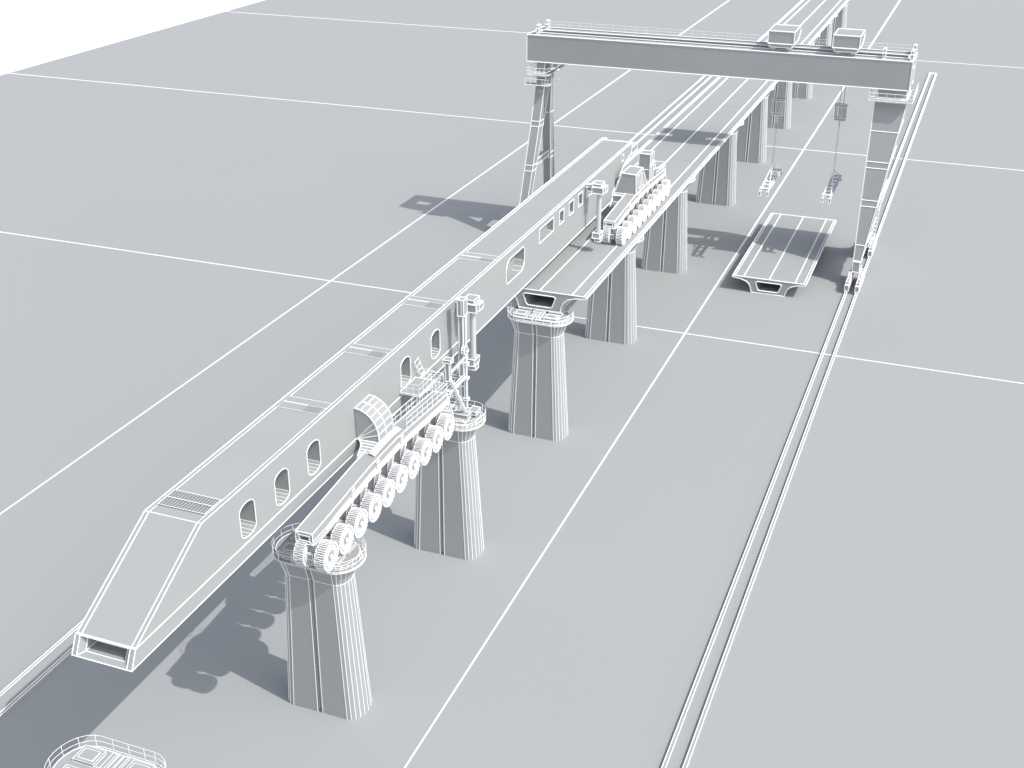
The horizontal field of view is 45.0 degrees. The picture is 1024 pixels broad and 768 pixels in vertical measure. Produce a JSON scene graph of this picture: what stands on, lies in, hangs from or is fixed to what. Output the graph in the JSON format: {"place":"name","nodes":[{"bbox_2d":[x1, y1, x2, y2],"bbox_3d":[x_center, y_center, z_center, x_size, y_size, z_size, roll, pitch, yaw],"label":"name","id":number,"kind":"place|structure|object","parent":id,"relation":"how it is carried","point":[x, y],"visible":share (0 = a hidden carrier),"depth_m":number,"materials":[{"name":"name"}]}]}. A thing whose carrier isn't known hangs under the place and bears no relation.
{"place":"outdoors","nodes":[
{"label":"outdoors","id":0,"kind":"place"},
{"bbox_2d":[44,735,165,767],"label":"bridge pier","id":1,"kind":"structure","parent":0,"point":[87,756],"depth_m":84.39,"materials":[{"name":"grey concrete"}]},
{"bbox_2d":[0,0,263,74],"bbox_3d":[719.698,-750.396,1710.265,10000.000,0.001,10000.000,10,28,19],"label":"backdrop","id":2,"kind":"structure","parent":0,"point":[34,32],"depth_m":440.24,"materials":[{"name":"white"}]},
{"bbox_2d":[272,523,371,719],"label":"bridge pier","id":3,"kind":"structure","parent":0,"point":[327,665],"depth_m":109.93,"materials":[{"name":"grey concrete"}]},
{"bbox_2d":[408,394,485,559],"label":"bridge pier","id":4,"kind":"structure","parent":0,"point":[448,518],"depth_m":133.52,"materials":[{"name":"grey concrete"}]},
{"bbox_2d":[413,296,480,420],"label":"support mast","id":5,"kind":"object","parent":4,"relation":"on","point":[461,365],"visible":0.62,"depth_m":126.68,"materials":[{"name":"grey metal"}]},
{"bbox_2d":[71,137,637,671],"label":"launching girder","id":6,"kind":"object","parent":5,"relation":"attached to","point":[205,529],"visible":0.99,"depth_m":104.10,"materials":[{"name":"grey metal"}]},
{"bbox_2d":[293,382,453,571],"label":"wheeled carrier","id":7,"kind":"object","parent":6,"relation":"attached to","point":[386,464],"visible":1,"depth_m":108.63,"materials":[{"name":"grey metal"}]},
{"bbox_2d":[455,294,483,370],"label":"side hoist","id":8,"kind":"object","parent":6,"relation":"hanging from","point":[475,304],"visible":0.81,"depth_m":127.95,"materials":[{"name":"grey metal"}]},
{"bbox_2d":[585,180,607,242],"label":"side hoist","id":9,"kind":"object","parent":6,"relation":"hanging from","point":[599,188],"visible":1,"depth_m":163.95,"materials":[{"name":"grey ceramic"}]},
{"bbox_2d":[0,0,1023,767],"bbox_3d":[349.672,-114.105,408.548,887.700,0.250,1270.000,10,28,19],"label":"ground","id":10,"kind":"structure","parent":0,"point":[882,622],"depth_m":170.77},
{"bbox_2d":[0,76,712,718],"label":"rail track","id":11,"kind":"structure","parent":10,"relation":"on","point":[40,678],"depth_m":119.95,"materials":[{"name":"grey metal"}]},
{"bbox_2d":[519,19,918,292],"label":"gantry crane","id":12,"kind":"object","parent":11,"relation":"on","point":[888,74],"visible":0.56,"depth_m":207.12,"materials":[{"name":"grey ceramic"}]},
{"bbox_2d":[767,24,801,122],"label":"crane trolley","id":13,"kind":"object","parent":12,"relation":"on","point":[781,36],"visible":0.98,"depth_m":203.07,"materials":[{"name":"grey metal"}]},
{"bbox_2d":[758,127,782,196],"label":"lifting frame","id":14,"kind":"object","parent":13,"relation":"hanging from","point":[777,171],"visible":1,"depth_m":214.06,"materials":[{"name":"grey metal"}]},
{"bbox_2d":[832,28,865,127],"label":"crane trolley","id":15,"kind":"object","parent":12,"relation":"on","point":[849,41],"visible":1,"depth_m":199.65,"materials":[{"name":"grey metal"}]},
{"bbox_2d":[820,128,841,203],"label":"lifting frame","id":16,"kind":"object","parent":15,"relation":"hanging from","point":[834,184],"visible":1,"depth_m":210.46,"materials":[{"name":"grey metal"}]},
{"bbox_2d":[0,0,1023,767],"bbox_3d":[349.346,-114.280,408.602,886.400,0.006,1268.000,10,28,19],"label":"ground line","id":17,"kind":"object","parent":10,"relation":"on","point":[582,318],"visible":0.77,"depth_m":210.44,"materials":[{"name":"white paint"}]},
{"bbox_2d":[585,235,643,344],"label":"bridge pier","id":18,"kind":"structure","parent":10,"relation":"on","point":[611,312],"depth_m":185.86,"materials":[{"name":"grey concrete"}]},
{"bbox_2d":[601,155,705,220],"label":"bridge span","id":19,"kind":"object","parent":18,"relation":"on","point":[680,175],"visible":0.35,"depth_m":199.72,"materials":[{"name":"grey ceramic"}]},
{"bbox_2d":[602,150,669,244],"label":"wheeled carrier","id":20,"kind":"object","parent":19,"relation":"on","point":[643,187],"visible":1,"depth_m":176.84,"materials":[{"name":"grey ceramic"}]},
{"bbox_2d":[638,174,640,188],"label":"cabin window","id":21,"kind":"structure","parent":20,"relation":"in","point":[639,184],"depth_m":177.19,"materials":[{"name":"grey ceramic"}]},
{"bbox_2d":[641,177,694,273],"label":"bridge pier","id":22,"kind":"structure","parent":10,"relation":"on","point":[665,245],"depth_m":212.64,"materials":[{"name":"grey ceramic"}]},
{"bbox_2d":[696,121,743,205],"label":"bridge pier","id":23,"kind":"structure","parent":10,"relation":"on","point":[716,185],"depth_m":246.68,"materials":[{"name":"grey ceramic"}]},
{"bbox_2d":[634,102,753,163],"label":"bridge span","id":24,"kind":"object","parent":23,"relation":"on","point":[696,132],"visible":0.77,"depth_m":223.45,"materials":[{"name":"grey ceramic"}]},
{"bbox_2d":[691,77,777,107],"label":"bridge span","id":25,"kind":"object","parent":23,"relation":"on","point":[738,92],"visible":0.58,"depth_m":251.96,"materials":[{"name":"grey concrete"}]},
{"bbox_2d":[736,85,774,163],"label":"bridge pier","id":26,"kind":"structure","parent":10,"relation":"on","point":[751,139],"depth_m":273.93,"materials":[{"name":"grey concrete"}]},
{"bbox_2d":[767,82,791,128],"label":"bridge pier","id":27,"kind":"structure","parent":10,"relation":"on","point":[784,121],"depth_m":301.11,"materials":[{"name":"grey concrete"}]},
{"bbox_2d":[758,20,827,44],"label":"bridge span","id":28,"kind":"object","parent":27,"relation":"on","point":[812,31],"visible":0.45,"depth_m":314.07,"materials":[{"name":"grey concrete"}]},
{"bbox_2d":[732,213,836,296],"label":"precast girder","id":29,"kind":"object","parent":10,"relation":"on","point":[781,256],"visible":1,"depth_m":215.72,"materials":[{"name":"grey ceramic"}]},
{"bbox_2d":[661,72,936,767],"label":"rail track","id":30,"kind":"structure","parent":10,"relation":"on","point":[710,647],"depth_m":142.27,"materials":[{"name":"grey metal"}]},
{"bbox_2d":[792,34,819,98],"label":"bridge pier","id":31,"kind":"structure","parent":10,"relation":"on","point":[801,90],"depth_m":330.69,"materials":[{"name":"grey concrete"}]},
{"bbox_2d":[780,2,844,23],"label":"bridge span","id":32,"kind":"object","parent":31,"relation":"on","point":[813,12],"visible":0.84,"depth_m":338.28,"materials":[{"name":"grey concrete"}]},
{"bbox_2d":[815,14,837,45],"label":"bridge pier","id":33,"kind":"structure","parent":10,"relation":"on","point":[826,33],"depth_m":354.31,"materials":[{"name":"grey concrete"}]},
{"bbox_2d":[831,0,849,45],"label":"bridge pier","id":34,"kind":"structure","parent":10,"relation":"on","point":[840,20],"depth_m":382.10,"materials":[{"name":"grey concrete"}]},
{"bbox_2d":[800,0,848,3],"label":"bridge span","id":35,"kind":"object","parent":34,"relation":"on","point":[830,1],"visible":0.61,"depth_m":355.00,"materials":[{"name":"grey concrete"}]},
{"bbox_2d":[507,300,573,440],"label":"bridge pier","id":36,"kind":"structure","parent":0,"point":[538,401],"depth_m":157.24,"materials":[{"name":"grey concrete"}]},
{"bbox_2d":[515,213,655,312],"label":"bridge span","id":37,"kind":"object","parent":36,"relation":"on","point":[582,265],"visible":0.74,"depth_m":160.39,"materials":[{"name":"grey ceramic"}]}
]}

